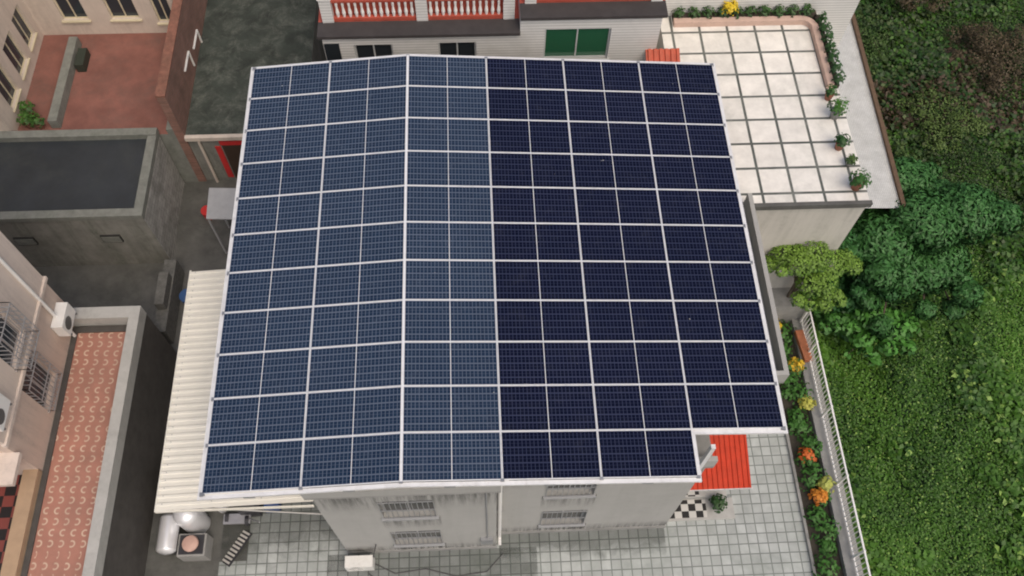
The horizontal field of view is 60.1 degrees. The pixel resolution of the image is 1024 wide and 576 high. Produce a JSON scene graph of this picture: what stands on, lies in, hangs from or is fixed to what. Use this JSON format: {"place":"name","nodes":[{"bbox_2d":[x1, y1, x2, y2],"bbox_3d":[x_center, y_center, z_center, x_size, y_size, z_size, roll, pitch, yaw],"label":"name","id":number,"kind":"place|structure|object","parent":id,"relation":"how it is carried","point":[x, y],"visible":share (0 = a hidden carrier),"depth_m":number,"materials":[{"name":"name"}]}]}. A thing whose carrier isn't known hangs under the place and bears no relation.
{"place":"outdoors","nodes":[
{"label":"outdoors","id":0,"kind":"place"},
{"bbox_2d":[34,179,249,575],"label":"ground","id":1,"kind":"structure","parent":0,"point":[198,246],"depth_m":30.56,"materials":[{"name":"concrete"}]},
{"bbox_2d":[0,231,176,575],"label":"building","id":2,"kind":"structure","parent":1,"relation":"on","point":[85,395],"depth_m":24.44,"materials":[{"name":"beige paint"}]},
{"bbox_2d":[0,128,184,266],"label":"dark roof shed","id":3,"kind":"structure","parent":1,"relation":"on","point":[78,197],"depth_m":29.33,"materials":[{"name":"paint"}]},
{"bbox_2d":[0,0,206,181],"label":"building","id":4,"kind":"structure","parent":1,"relation":"on","point":[86,64],"depth_m":31.02,"materials":[{"name":"tile"}]},
{"bbox_2d":[156,506,228,554],"bbox_3d":[-9.648,6.761,25.996,1.058,1.580,2.254,36,67,17],"label":"water tank","id":5,"kind":"object","parent":1,"relation":"on","point":[170,524],"visible":0.65,"depth_m":25.60,"materials":[{"name":"silver metal"}]},
{"bbox_2d":[176,533,212,561],"bbox_3d":[-9.312,7.567,25.927,0.800,0.950,0.650,-2,62,-2],"label":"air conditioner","id":6,"kind":"object","parent":1,"relation":"on","point":[195,547],"visible":1,"depth_m":25.68,"materials":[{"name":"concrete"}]},
{"bbox_2d":[222,530,251,566],"bbox_3d":[-8.230,7.724,26.382,0.460,0.270,1.100,27,65,13],"label":"ladder","id":7,"kind":"object","parent":1,"relation":"on","point":[236,549],"visible":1,"depth_m":26.30,"materials":[{"name":"metal"}]},
{"bbox_2d":[154,269,321,514],"bbox_3d":[-6.809,3.669,25.130,3.821,6.130,6.620,-2,62,-2],"label":"awning","id":8,"kind":"object","parent":1,"relation":"on","point":[179,476],"visible":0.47,"depth_m":22.26,"materials":[{"name":"metal"}]},
{"bbox_2d":[238,503,281,516],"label":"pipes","id":9,"kind":"object","parent":1,"relation":"on","point":[253,514],"visible":0.12,"depth_m":26.58,"materials":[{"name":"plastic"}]},
{"bbox_2d":[16,0,871,575],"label":"garden plants","id":10,"kind":"object","parent":1,"relation":"on","point":[822,492],"visible":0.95,"depth_m":27.49,"materials":[{"name":"green plant"}]},
{"bbox_2d":[218,434,812,575],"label":"yard paving","id":11,"kind":"structure","parent":1,"relation":"on","point":[761,533],"depth_m":26.53,"materials":[{"name":"grey tile"}]},
{"bbox_2d":[344,544,375,570],"bbox_3d":[-4.357,7.861,25.717,0.966,1.205,0.529,-2,62,-2],"label":"ac unit","id":12,"kind":"object","parent":11,"relation":"on","point":[361,563],"visible":1,"depth_m":25.62,"materials":[{"name":"white metal"}]},
{"bbox_2d":[368,554,502,575],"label":"ground cables","id":13,"kind":"object","parent":11,"relation":"on","point":[437,571],"visible":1,"depth_m":26.13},
{"bbox_2d":[668,490,734,521],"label":"porch steps","id":14,"kind":"structure","parent":11,"relation":"on","point":[728,513],"depth_m":27.06,"materials":[{"name":"stone"}]},
{"bbox_2d":[670,491,706,518],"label":"tiles","id":15,"kind":"object","parent":14,"relation":"on","point":[691,509],"depth_m":27.05,"materials":[{"name":"white tile"}]},
{"bbox_2d":[712,92,863,509],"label":"flower pots","id":16,"kind":"object","parent":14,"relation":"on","point":[839,148],"visible":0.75,"depth_m":26.04,"materials":[{"name":"ceramic"}]},
{"bbox_2d":[300,123,789,553],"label":"house","id":17,"kind":"structure","parent":1,"relation":"on","point":[390,520],"depth_m":23.52,"materials":[{"name":"white paint"}]},
{"bbox_2d":[197,54,787,500],"bbox_3d":[-0.471,-0.578,22.269,12.770,2.604,11.860,-2,62,-2],"label":"canopy frame","id":18,"kind":"object","parent":17,"relation":"on","point":[519,482],"visible":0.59,"depth_m":19.51,"materials":[{"name":"metal"}]},
{"bbox_2d":[201,55,783,493],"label":"solar panels","id":19,"kind":"object","parent":18,"relation":"on","point":[369,329],"visible":1,"depth_m":20.89,"materials":[{"name":"blue glass"}]},
{"bbox_2d":[690,434,752,490],"bbox_3d":[5.797,4.896,25.261,1.960,0.594,1.651,-2,62,-2],"label":"porch awning","id":20,"kind":"object","parent":17,"relation":"attached to","point":[730,470],"visible":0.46,"depth_m":25.15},
{"bbox_2d":[316,0,859,100],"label":"building","id":21,"kind":"structure","parent":1,"relation":"on","point":[627,30],"depth_m":25.11,"materials":[{"name":"white paint"}]},
{"bbox_2d":[646,48,679,61],"bbox_3d":[4.426,-6.525,25.890,1.040,0.466,0.888,-2,62,-2],"label":"awning","id":22,"kind":"object","parent":21,"relation":"attached to","point":[667,55],"visible":0.36,"depth_m":25.88,"materials":[{"name":"orange tile"}]},
{"bbox_2d":[656,10,872,287],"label":"terrace wing","id":23,"kind":"structure","parent":1,"relation":"on","point":[775,77],"depth_m":26.47,"materials":[{"name":"white tile"}]},
{"bbox_2d":[154,0,326,342],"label":"building","id":24,"kind":"structure","parent":0,"point":[240,38],"depth_m":31.86,"materials":[{"name":"paint"}]},
{"bbox_2d":[223,512,259,525],"bbox_3d":[-8.010,6.838,26.365,1.314,0.913,0.404,5,62,2],"label":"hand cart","id":25,"kind":"object","parent":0,"point":[229,519],"visible":1,"depth_m":26.54,"materials":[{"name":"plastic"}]},
{"bbox_2d":[765,240,863,313],"bbox_3d":[9.212,-0.208,28.567,3.368,4.488,3.099,-2,62,-2],"label":"tree","id":26,"kind":"object","parent":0,"point":[818,273],"depth_m":27.01,"materials":[{"name":"green plant"}]},
{"bbox_2d":[812,276,871,340],"bbox_3d":[10.990,0.882,30.086,2.558,2.646,2.540,-2,62,-2],"label":"broad shrub","id":27,"kind":"object","parent":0,"point":[828,318],"depth_m":28.95,"materials":[{"name":"green plant"}]},
{"bbox_2d":[799,223,898,312],"bbox_3d":[10.961,-0.442,29.742,3.501,4.497,3.849,-2,62,-2],"label":"bush","id":28,"kind":"object","parent":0,"point":[858,289],"depth_m":27.87,"materials":[{"name":"green plant"}]},
{"bbox_2d":[814,277,920,365],"bbox_3d":[11.791,1.151,29.812,3.567,2.898,3.512,-2,62,-2],"label":"broad shrub","id":29,"kind":"object","parent":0,"point":[904,323],"depth_m":28.72,"materials":[{"name":"green plant"}]},
{"label":"ground surface","id":30,"kind":"structure","parent":0,"visible":0},
{"bbox_2d":[772,287,870,575],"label":"fence","id":31,"kind":"object","parent":30,"relation":"on","point":[837,508],"visible":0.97,"depth_m":27.70,"materials":[{"name":"white painted metal"}]},
{"bbox_2d":[833,13,905,212],"bbox_3d":[11.054,-8.556,33.791,2.920,5.060,16.400,-2,62,-2],"label":"concrete ledge","id":32,"kind":"object","parent":30,"relation":"on","point":[864,117],"visible":0.34,"depth_m":29.34,"materials":[{"name":"concrete"},{"name":"timber"}]},
{"bbox_2d":[807,0,1023,575],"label":"grass","id":33,"kind":"structure","parent":30,"relation":"on","point":[924,429],"depth_m":29.11,"materials":[{"name":"green plant"}]},
{"bbox_2d":[855,13,892,73],"bbox_3d":[13.936,-9.803,36.269,3.145,1.382,3.125,-2,62,-2],"label":"scrub","id":34,"kind":"object","parent":33,"relation":"on","point":[883,45],"depth_m":35.94,"materials":[{"name":"green plant"}]},
{"bbox_2d":[808,0,1023,575],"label":"field weeds","id":35,"kind":"object","parent":33,"relation":"on","point":[941,54],"visible":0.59,"depth_m":33.34,"materials":[{"name":"green plant"}]},
{"bbox_2d":[895,0,951,13],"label":"scrub","id":36,"kind":"object","parent":33,"relation":"on","point":[936,8],"depth_m":36.92,"materials":[{"name":"plant"}]},
{"bbox_2d":[895,150,956,190],"bbox_3d":[15.084,-3.897,33.178,2.797,1.266,3.212,-2,62,-2],"label":"scrub","id":37,"kind":"object","parent":33,"relation":"on","point":[943,178],"depth_m":33.12,"materials":[{"name":"green plant"}]},
{"bbox_2d":[834,155,1023,338],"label":"tree","id":38,"kind":"object","parent":33,"relation":"on","point":[908,260],"depth_m":27.74,"materials":[{"name":"green plant"}]},
{"bbox_2d":[893,86,989,154],"bbox_3d":[16.656,-6.383,34.370,3.571,1.575,3.451,-2,62,-2],"label":"scrub","id":39,"kind":"object","parent":33,"relation":"on","point":[973,128],"depth_m":33.87,"materials":[{"name":"green plant"}]},
{"bbox_2d":[944,21,1023,95],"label":"scrub","id":40,"kind":"object","parent":33,"relation":"on","point":[981,30],"depth_m":35.44,"materials":[{"name":"green plant"}]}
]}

